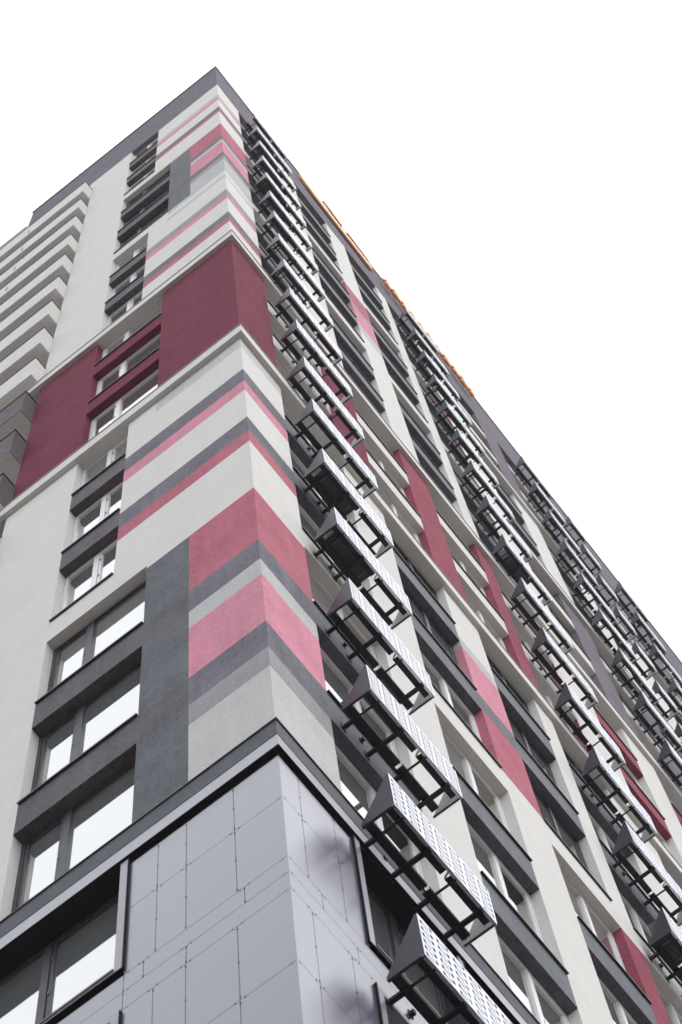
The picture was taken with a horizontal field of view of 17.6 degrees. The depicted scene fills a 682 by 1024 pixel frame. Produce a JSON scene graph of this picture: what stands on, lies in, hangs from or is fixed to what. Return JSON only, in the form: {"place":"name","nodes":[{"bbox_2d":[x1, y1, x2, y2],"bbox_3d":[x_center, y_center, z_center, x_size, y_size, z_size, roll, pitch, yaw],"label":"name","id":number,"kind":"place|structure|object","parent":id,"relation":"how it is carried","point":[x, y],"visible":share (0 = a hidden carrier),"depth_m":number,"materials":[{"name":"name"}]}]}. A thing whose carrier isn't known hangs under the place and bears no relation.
{"place":"outdoors","nodes":[
{"label":"outdoors","id":0,"kind":"place"},
{"bbox_2d":[0,66,681,1023],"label":"apartment building","id":1,"kind":"structure","parent":0,"point":[192,776],"depth_m":31.33,"materials":[{"name":"paint"}]},
{"bbox_2d":[0,893,118,1023],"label":"window","id":2,"kind":"structure","parent":1,"relation":"in","point":[83,955],"depth_m":21.39,"materials":[{"name":"glass"}]},
{"bbox_2d":[11,761,134,912],"bbox_3d":[-2.791,3.570,23.627,1.776,2.186,0.078,-37,-74,8],"label":"window","id":3,"kind":"structure","parent":1,"relation":"in","point":[105,812],"depth_m":23.96,"materials":[{"name":"glass"}]},
{"bbox_2d":[16,662,140,804],"bbox_3d":[-3.039,2.596,26.426,1.778,2.240,0.265,-37,-74,8],"label":"window","id":4,"kind":"structure","parent":1,"relation":"in","point":[117,704],"depth_m":26.75,"materials":[{"name":"glass"}]},
{"bbox_2d":[49,539,116,621],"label":"window","id":5,"kind":"structure","parent":1,"relation":"in","point":[94,572],"depth_m":32.58,"materials":[{"name":"metal"}]},
{"bbox_2d":[34,581,145,703],"bbox_3d":[-3.232,1.684,29.278,1.778,2.240,0.265,-37,-74,8],"label":"window","id":6,"kind":"structure","parent":1,"relation":"in","point":[127,614],"depth_m":29.65,"materials":[{"name":"glass"}]},
{"bbox_2d":[60,481,122,553],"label":"window","id":7,"kind":"structure","parent":1,"relation":"in","point":[109,504],"depth_m":35.47,"materials":[{"name":"metal"}]},
{"bbox_2d":[71,436,127,495],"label":"window","id":8,"kind":"structure","parent":1,"relation":"in","point":[118,451],"depth_m":38.23,"materials":[{"name":"glass"}]},
{"bbox_2d":[88,369,157,440],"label":"window","id":9,"kind":"structure","parent":1,"relation":"in","point":[150,383],"depth_m":41.24,"materials":[{"name":"metal"}]},
{"bbox_2d":[87,333,160,403],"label":"window","id":10,"kind":"structure","parent":1,"relation":"in","point":[152,346],"depth_m":44.13,"materials":[{"name":"glass"}]},
{"bbox_2d":[107,290,142,325],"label":"window","id":11,"kind":"structure","parent":1,"relation":"in","point":[138,297],"depth_m":50.03,"materials":[{"name":"glass"}]},
{"bbox_2d":[105,265,144,303],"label":"window","id":12,"kind":"structure","parent":1,"relation":"in","point":[140,271],"depth_m":52.81,"materials":[{"name":"glass"}]},
{"bbox_2d":[93,304,161,366],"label":"window","id":13,"kind":"structure","parent":1,"relation":"in","point":[157,312],"depth_m":46.88,"materials":[{"name":"glass"}]},
{"bbox_2d":[109,242,146,276],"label":"window","id":14,"kind":"structure","parent":1,"relation":"in","point":[143,247],"depth_m":55.71,"materials":[{"name":"glass"}]},
{"bbox_2d":[113,206,167,253],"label":"window","id":15,"kind":"structure","parent":1,"relation":"in","point":[165,210],"depth_m":58.59,"materials":[{"name":"glass"}]},
{"bbox_2d":[117,187,168,232],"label":"window","id":16,"kind":"structure","parent":1,"relation":"in","point":[166,191],"depth_m":61.47,"materials":[{"name":"glass"}]},
{"bbox_2d":[120,170,169,212],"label":"window","id":17,"kind":"structure","parent":1,"relation":"in","point":[167,174],"depth_m":64.36,"materials":[{"name":"glass"}]},
{"bbox_2d":[244,114,287,166],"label":"air conditioner basket","id":18,"kind":"object","parent":1,"relation":"attached to","point":[266,133],"visible":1,"depth_m":70.57,"materials":[{"name":"metal"}]},
{"bbox_2d":[246,126,291,181],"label":"air conditioner basket","id":19,"kind":"object","parent":1,"relation":"attached to","point":[270,148],"visible":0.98,"depth_m":67.71,"materials":[{"name":"metal"}]},
{"bbox_2d":[249,140,295,197],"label":"air conditioner basket","id":20,"kind":"object","parent":1,"relation":"attached to","point":[266,153],"visible":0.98,"depth_m":64.87,"materials":[{"name":"metal"}]},
{"bbox_2d":[251,156,300,215],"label":"air conditioner basket","id":21,"kind":"object","parent":1,"relation":"attached to","point":[262,160],"visible":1,"depth_m":62.03,"materials":[{"name":"metal"}]},
{"bbox_2d":[254,172,306,235],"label":"air conditioner basket","id":22,"kind":"object","parent":1,"relation":"attached to","point":[283,198],"visible":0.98,"depth_m":59.17,"materials":[{"name":"metal"}]},
{"bbox_2d":[258,190,311,256],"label":"air conditioner basket","id":23,"kind":"object","parent":1,"relation":"attached to","point":[276,204],"visible":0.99,"depth_m":56.33,"materials":[{"name":"metal"}]},
{"bbox_2d":[271,325,298,364],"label":"window","id":24,"kind":"structure","parent":1,"relation":"in","point":[274,333],"depth_m":44.47,"materials":[{"name":"glass"}]},
{"bbox_2d":[261,211,318,281],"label":"air conditioner basket","id":25,"kind":"object","parent":1,"relation":"attached to","point":[290,238],"visible":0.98,"depth_m":53.48,"materials":[{"name":"metal"}]},
{"bbox_2d":[265,233,325,307],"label":"air conditioner basket","id":26,"kind":"object","parent":1,"relation":"attached to","point":[316,288],"visible":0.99,"depth_m":50.62,"materials":[{"name":"metal"}]},
{"bbox_2d":[283,405,316,452],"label":"window","id":27,"kind":"structure","parent":1,"relation":"in","point":[289,417],"depth_m":38.43,"materials":[{"name":"glass"}]},
{"bbox_2d":[270,259,333,333],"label":"air conditioner basket","id":28,"kind":"object","parent":1,"relation":"attached to","point":[314,304],"visible":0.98,"depth_m":47.78,"materials":[{"name":"metal"}]},
{"bbox_2d":[274,287,342,367],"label":"air conditioner basket","id":29,"kind":"object","parent":1,"relation":"attached to","point":[322,336],"visible":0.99,"depth_m":44.93,"materials":[{"name":"metal"}]},
{"bbox_2d":[280,319,352,406],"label":"air conditioner basket","id":30,"kind":"object","parent":1,"relation":"attached to","point":[296,328],"visible":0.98,"depth_m":42.08,"materials":[{"name":"metal"}]},
{"bbox_2d":[289,447,346,526],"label":"window","id":31,"kind":"structure","parent":1,"relation":"in","point":[297,465],"depth_m":35.65,"materials":[{"name":"glass"}]},
{"bbox_2d":[287,356,364,448],"bbox_3d":[-0.334,-1.886,39.519,0.530,0.812,1.735,-37,-74,8],"label":"air conditioner basket","id":32,"kind":"object","parent":1,"relation":"attached to","point":[310,373],"visible":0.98,"depth_m":39.23,"materials":[{"name":"metal"}]},
{"bbox_2d":[298,503,368,608],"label":"window","id":33,"kind":"structure","parent":1,"relation":"in","point":[308,525],"depth_m":32.75,"materials":[{"name":"glass"}]},
{"bbox_2d":[294,399,377,502],"bbox_3d":[-0.141,-0.974,36.668,0.530,0.812,1.735,-37,-74,8],"label":"air conditioner basket","id":34,"kind":"object","parent":1,"relation":"attached to","point":[310,409],"visible":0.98,"depth_m":36.38,"materials":[{"name":"metal"}]},
{"bbox_2d":[302,448,393,561],"bbox_3d":[0.053,-0.061,33.816,0.530,0.812,1.735,-37,-74,8],"label":"air conditioner basket","id":35,"kind":"object","parent":1,"relation":"attached to","point":[384,538],"visible":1,"depth_m":33.54,"materials":[{"name":"metal"}]},
{"bbox_2d":[312,462,353,515],"bbox_3d":[-0.109,-0.365,33.733,0.300,0.560,0.800,-37,-74,8],"label":"air conditioner","id":36,"kind":"object","parent":35,"relation":"in","point":[333,493],"visible":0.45,"depth_m":33.48,"materials":[{"name":"paint"}]},
{"bbox_2d":[308,569,397,700],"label":"window","id":37,"kind":"structure","parent":1,"relation":"in","point":[322,599],"depth_m":30.14,"materials":[{"name":"glass"}]},
{"bbox_2d":[313,507,411,629],"bbox_3d":[0.246,0.852,30.965,0.530,0.812,1.735,-37,-74,8],"label":"air conditioner basket","id":38,"kind":"object","parent":1,"relation":"attached to","point":[397,597],"visible":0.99,"depth_m":30.70,"materials":[{"name":"metal"}]},
{"bbox_2d":[323,524,369,582],"bbox_3d":[0.090,0.555,30.885,0.300,0.560,0.820,-37,-74,8],"label":"air conditioner","id":39,"kind":"object","parent":38,"relation":"in","point":[347,557],"visible":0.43,"depth_m":30.64,"materials":[{"name":"paint"}]},
{"bbox_2d":[320,647,420,800],"bbox_3d":[0.232,2.446,26.600,0.265,2.240,1.788,-37,-74,8],"label":"window","id":40,"kind":"structure","parent":1,"relation":"in","point":[338,686],"depth_m":27.31,"materials":[{"name":"glass"}]},
{"bbox_2d":[325,578,434,715],"bbox_3d":[0.439,1.764,28.114,0.530,0.812,1.735,-37,-74,8],"label":"air conditioner basket","id":41,"kind":"object","parent":1,"relation":"attached to","point":[347,594],"visible":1,"depth_m":27.86,"materials":[{"name":"metal"}]},
{"bbox_2d":[335,745,426,890],"bbox_3d":[0.349,3.406,23.787,0.078,2.186,1.786,-37,-74,8],"label":"window","id":42,"kind":"structure","parent":1,"relation":"in","point":[355,788],"depth_m":24.40,"materials":[{"name":"glass"}]},
{"bbox_2d":[354,406,407,473],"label":"window","id":43,"kind":"structure","parent":1,"relation":"in","point":[356,410],"depth_m":46.41,"materials":[{"name":"glass"}]},
{"bbox_2d":[298,173,474,397],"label":"rooftop sign","id":44,"kind":"object","parent":1,"relation":"attached to","point":[358,250],"visible":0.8,"depth_m":78.77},
{"bbox_2d":[363,440,420,517],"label":"window","id":45,"kind":"structure","parent":1,"relation":"in","point":[368,449],"depth_m":45.35,"materials":[{"name":"metal"}]},
{"bbox_2d":[377,485,420,544],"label":"window","id":46,"kind":"structure","parent":1,"relation":"in","point":[379,490],"depth_m":42.68,"materials":[{"name":"glass"}]},
{"bbox_2d":[341,665,462,817],"bbox_3d":[0.632,2.677,25.263,0.530,0.812,1.735,-37,-74,8],"label":"air conditioner basket","id":47,"kind":"object","parent":1,"relation":"attached to","point":[365,687],"visible":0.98,"depth_m":25.01,"materials":[{"name":"metal"}]},
{"bbox_2d":[366,885,449,1023],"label":"window","id":48,"kind":"structure","parent":1,"relation":"in","point":[389,934],"depth_m":21.63,"materials":[{"name":"glass"}]},
{"bbox_2d":[398,307,438,359],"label":"air conditioner basket","id":49,"kind":"object","parent":1,"relation":"attached to","point":[410,317],"visible":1,"depth_m":72.85,"materials":[{"name":"metal"}]},
{"bbox_2d":[392,539,455,624],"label":"window","id":50,"kind":"structure","parent":1,"relation":"in","point":[399,552],"depth_m":39.39,"materials":[{"name":"glass"}]},
{"bbox_2d":[406,328,448,381],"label":"air conditioner basket","id":51,"kind":"object","parent":1,"relation":"attached to","point":[426,347],"visible":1,"depth_m":69.99,"materials":[{"name":"metal"}]},
{"bbox_2d":[360,773,496,946],"bbox_3d":[0.825,3.590,22.411,0.530,0.812,1.735,-37,-74,8],"label":"air conditioner basket","id":52,"kind":"object","parent":1,"relation":"attached to","point":[482,916],"visible":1,"depth_m":22.17,"materials":[{"name":"metal"}]},
{"bbox_2d":[415,350,459,405],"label":"air conditioner basket","id":53,"kind":"object","parent":1,"relation":"attached to","point":[438,372],"visible":0.99,"depth_m":67.14,"materials":[{"name":"metal"}]},
{"bbox_2d":[402,585,477,689],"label":"window","id":54,"kind":"structure","parent":1,"relation":"in","point":[420,615],"depth_m":36.71,"materials":[{"name":"glass"}]},
{"bbox_2d":[425,374,471,432],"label":"air conditioner basket","id":55,"kind":"object","parent":1,"relation":"attached to","point":[447,395],"visible":0.98,"depth_m":64.27,"materials":[{"name":"metal"}]},
{"bbox_2d":[386,913,511,1023],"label":"air conditioner basket","id":56,"kind":"object","parent":1,"relation":"attached to","point":[412,951],"visible":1,"depth_m":19.19,"materials":[{"name":"metal"}]},
{"bbox_2d":[434,506,485,571],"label":"window","id":57,"kind":"structure","parent":1,"relation":"in","point":[437,511],"depth_m":47.19,"materials":[{"name":"glass"}]},
{"bbox_2d":[436,400,484,461],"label":"air conditioner basket","id":58,"kind":"object","parent":1,"relation":"attached to","point":[454,417],"visible":1,"depth_m":61.42,"materials":[{"name":"metal"}]},
{"bbox_2d":[420,651,502,767],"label":"window","id":59,"kind":"structure","parent":1,"relation":"in","point":[439,684],"depth_m":33.79,"materials":[{"name":"glass"}]},
{"bbox_2d":[448,428,498,493],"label":"air conditioner basket","id":60,"kind":"object","parent":1,"relation":"attached to","point":[474,455],"visible":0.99,"depth_m":58.58,"materials":[{"name":"metal"}]},
{"bbox_2d":[448,545,504,620],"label":"window","id":61,"kind":"structure","parent":1,"relation":"in","point":[454,556],"depth_m":46.09,"materials":[{"name":"glass"}]},
{"bbox_2d":[465,594,506,650],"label":"window","id":62,"kind":"structure","parent":1,"relation":"in","point":[469,601],"depth_m":43.47,"materials":[{"name":"glass"}]},
{"bbox_2d":[441,728,532,861],"bbox_3d":[1.849,3.743,30.281,0.265,2.240,1.778,-37,-74,8],"label":"window","id":63,"kind":"structure","parent":1,"relation":"in","point":[465,770],"depth_m":30.87,"materials":[{"name":"glass"}]},
{"bbox_2d":[461,460,514,529],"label":"air conditioner basket","id":64,"kind":"object","parent":1,"relation":"attached to","point":[476,472],"visible":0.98,"depth_m":55.72,"materials":[{"name":"metal"}]},
{"bbox_2d":[475,495,532,562],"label":"air conditioner basket","id":65,"kind":"object","parent":1,"relation":"attached to","point":[504,525],"visible":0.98,"depth_m":52.86,"materials":[{"name":"metal"}]},
{"bbox_2d":[466,821,568,974],"bbox_3d":[2.042,4.656,27.430,0.265,2.240,1.778,-37,-74,8],"label":"window","id":66,"kind":"structure","parent":1,"relation":"in","point":[493,870],"depth_m":27.95,"materials":[{"name":"glass"}]},
{"bbox_2d":[485,653,550,740],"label":"window","id":67,"kind":"structure","parent":1,"relation":"in","point":[496,671],"depth_m":40.18,"materials":[{"name":"glass"}]},
{"bbox_2d":[492,534,551,606],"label":"air conditioner basket","id":68,"kind":"object","parent":1,"relation":"attached to","point":[511,551],"visible":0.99,"depth_m":50.02,"materials":[{"name":"metal"}]},
{"bbox_2d":[499,547,530,584],"bbox_3d":[3.992,1.255,50.312,0.300,0.560,0.850,-37,-74,8],"label":"air conditioner","id":69,"kind":"object","parent":68,"relation":"in","point":[511,564],"visible":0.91,"depth_m":50.08,"materials":[{"name":"paint"}]},
{"bbox_2d":[497,934,568,1023],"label":"window","id":70,"kind":"structure","parent":1,"relation":"in","point":[522,982],"depth_m":25.30,"materials":[{"name":"glass"}]},
{"bbox_2d":[515,456,551,503],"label":"air conditioner basket","id":71,"kind":"object","parent":1,"relation":"attached to","point":[523,462],"visible":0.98,"depth_m":74.65,"materials":[{"name":"metal"}]},
{"bbox_2d":[515,628,559,689],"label":"window","id":72,"kind":"structure","parent":1,"relation":"in","point":[522,640],"depth_m":46.69,"materials":[{"name":"glass"}]},
{"bbox_2d":[510,578,572,656],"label":"air conditioner basket","id":73,"kind":"object","parent":1,"relation":"attached to","point":[536,603],"visible":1,"depth_m":47.18,"materials":[{"name":"metal"}]},
{"bbox_2d":[506,712,578,814],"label":"window","id":74,"kind":"structure","parent":1,"relation":"in","point":[521,738],"depth_m":37.48,"materials":[{"name":"glass"}]},
{"bbox_2d":[527,482,565,531],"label":"air conditioner basket","id":75,"kind":"object","parent":1,"relation":"attached to","point":[543,496],"visible":0.99,"depth_m":71.79,"materials":[{"name":"metal"}]},
{"bbox_2d":[542,509,581,561],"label":"air conditioner basket","id":76,"kind":"object","parent":1,"relation":"attached to","point":[558,525],"visible":0.99,"depth_m":68.95,"materials":[{"name":"metal"}]},
{"bbox_2d":[530,627,597,711],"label":"air conditioner basket","id":77,"kind":"object","parent":1,"relation":"attached to","point":[558,654],"visible":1,"depth_m":44.34,"materials":[{"name":"metal"}]},
{"bbox_2d":[531,785,612,900],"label":"window","id":78,"kind":"structure","parent":1,"relation":"in","point":[550,818],"depth_m":34.56,"materials":[{"name":"glass"}]},
{"bbox_2d":[562,516,586,547],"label":"air conditioner basket","id":79,"kind":"object","parent":1,"relation":"attached to","point":[582,539],"visible":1,"depth_m":75.35,"materials":[{"name":"metal"}]},
{"bbox_2d":[556,540,598,594],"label":"air conditioner basket","id":80,"kind":"object","parent":1,"relation":"attached to","point":[564,546],"visible":1,"depth_m":66.10,"materials":[{"name":"metal"}]},
{"bbox_2d":[578,544,601,576],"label":"air conditioner basket","id":81,"kind":"object","parent":1,"relation":"attached to","point":[592,559],"visible":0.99,"depth_m":72.51,"materials":[{"name":"metal"}]},
{"bbox_2d":[554,682,625,774],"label":"air conditioner basket","id":82,"kind":"object","parent":1,"relation":"attached to","point":[567,693],"visible":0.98,"depth_m":41.50,"materials":[{"name":"metal"}]},
{"bbox_2d":[562,748,620,827],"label":"window","id":83,"kind":"structure","parent":1,"relation":"in","point":[576,769],"depth_m":39.41,"materials":[{"name":"glass"}]},
{"bbox_2d":[573,572,616,630],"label":"air conditioner basket","id":84,"kind":"object","parent":1,"relation":"attached to","point":[580,580],"visible":0.99,"depth_m":63.26,"materials":[{"name":"metal"}]},
{"bbox_2d":[595,574,618,608],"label":"air conditioner basket","id":85,"kind":"object","parent":1,"relation":"attached to","point":[607,588],"visible":0.98,"depth_m":69.66,"materials":[{"name":"metal"}]},
{"bbox_2d":[561,872,652,1004],"bbox_3d":[3.570,5.843,31.070,0.265,2.240,1.743,-37,-74,8],"label":"window","id":86,"kind":"structure","parent":1,"relation":"in","point":[583,911],"depth_m":31.64,"materials":[{"name":"glass"}]},
{"bbox_2d":[591,608,636,668],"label":"air conditioner basket","id":87,"kind":"object","parent":1,"relation":"attached to","point":[606,622],"visible":1,"depth_m":60.40,"materials":[{"name":"metal"}]},
{"bbox_2d":[598,977,636,1023],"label":"window","id":88,"kind":"structure","parent":1,"relation":"in","point":[619,1015],"depth_m":29.05,"materials":[{"name":"glass"}]},
{"bbox_2d":[580,746,657,845],"bbox_3d":[4.822,5.082,38.942,0.530,0.812,1.760,-37,-74,8],"label":"air conditioner basket","id":89,"kind":"object","parent":1,"relation":"attached to","point":[593,761],"visible":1,"depth_m":38.66,"materials":[{"name":"metal"}]},
{"bbox_2d":[587,811,658,912],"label":"window","id":90,"kind":"structure","parent":1,"relation":"in","point":[602,836],"depth_m":37.97,"materials":[{"name":"metal"}]},
{"bbox_2d":[613,606,636,642],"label":"air conditioner basket","id":91,"kind":"object","parent":1,"relation":"attached to","point":[617,612],"visible":1,"depth_m":66.81,"materials":[{"name":"metal"}]},
{"bbox_2d":[614,581,648,627],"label":"air conditioner basket","id":92,"kind":"object","parent":1,"relation":"attached to","point":[620,587],"visible":1,"depth_m":76.28,"materials":[{"name":"metal"}]},
{"bbox_2d":[610,647,658,711],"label":"air conditioner basket","id":93,"kind":"object","parent":1,"relation":"attached to","point":[620,655],"visible":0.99,"depth_m":57.56,"materials":[{"name":"metal"}]},
{"bbox_2d":[628,641,657,680],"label":"air conditioner basket","id":94,"kind":"object","parent":1,"relation":"attached to","point":[637,649],"visible":0.98,"depth_m":63.97,"materials":[{"name":"metal"}]},
{"bbox_2d":[622,765,665,819],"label":"window","id":95,"kind":"structure","parent":1,"relation":"in","point":[625,768],"depth_m":46.01,"materials":[{"name":"glass"}]},
{"bbox_2d":[611,820,681,926],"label":"air conditioner basket","id":96,"kind":"object","parent":1,"relation":"attached to","point":[625,838],"visible":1,"depth_m":35.79,"materials":[{"name":"metal"}]},
{"bbox_2d":[630,611,666,659],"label":"air conditioner basket","id":97,"kind":"object","parent":1,"relation":"attached to","point":[636,618],"visible":0.98,"depth_m":73.43,"materials":[{"name":"metal"}]},
{"bbox_2d":[619,892,681,986],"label":"window","id":98,"kind":"structure","parent":1,"relation":"in","point":[638,924],"depth_m":35.15,"materials":[{"name":"glass"}]},
{"bbox_2d":[632,691,681,759],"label":"air conditioner basket","id":99,"kind":"object","parent":1,"relation":"attached to","point":[641,701],"visible":1,"depth_m":54.71,"materials":[{"name":"metal"}]},
{"bbox_2d":[649,680,678,721],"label":"air conditioner basket","id":100,"kind":"object","parent":1,"relation":"attached to","point":[656,689],"visible":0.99,"depth_m":61.12,"materials":[{"name":"metal"}]},
{"bbox_2d":[648,907,681,996],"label":"air conditioner basket","id":101,"kind":"object","parent":1,"relation":"attached to","point":[663,928],"visible":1,"depth_m":32.82,"materials":[{"name":"metal"}]},
{"bbox_2d":[648,919,681,965],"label":"air conditioner","id":102,"kind":"object","parent":101,"relation":"in","point":[673,952],"visible":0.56,"depth_m":32.87,"materials":[{"name":"paint"}]},
{"bbox_2d":[648,643,681,693],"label":"air conditioner basket","id":103,"kind":"object","parent":1,"relation":"attached to","point":[654,650],"visible":0.98,"depth_m":70.56,"materials":[{"name":"metal"}]},
{"bbox_2d":[656,986,681,1023],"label":"window","id":104,"kind":"structure","parent":1,"relation":"in","point":[674,1017],"depth_m":32.57,"materials":[{"name":"glass"}]},
{"bbox_2d":[657,739,681,789],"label":"air conditioner basket","id":105,"kind":"object","parent":1,"relation":"attached to","point":[667,749],"visible":0.99,"depth_m":51.76,"materials":[{"name":"metal"}]},
{"bbox_2d":[667,678,681,711],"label":"air conditioner basket","id":106,"kind":"object","parent":1,"relation":"attached to","point":[673,686],"visible":0.99,"depth_m":67.62,"materials":[{"name":"metal"}]},
{"bbox_2d":[0,0,681,661],"label":"sky","id":107,"kind":"structure","parent":0,"point":[511,170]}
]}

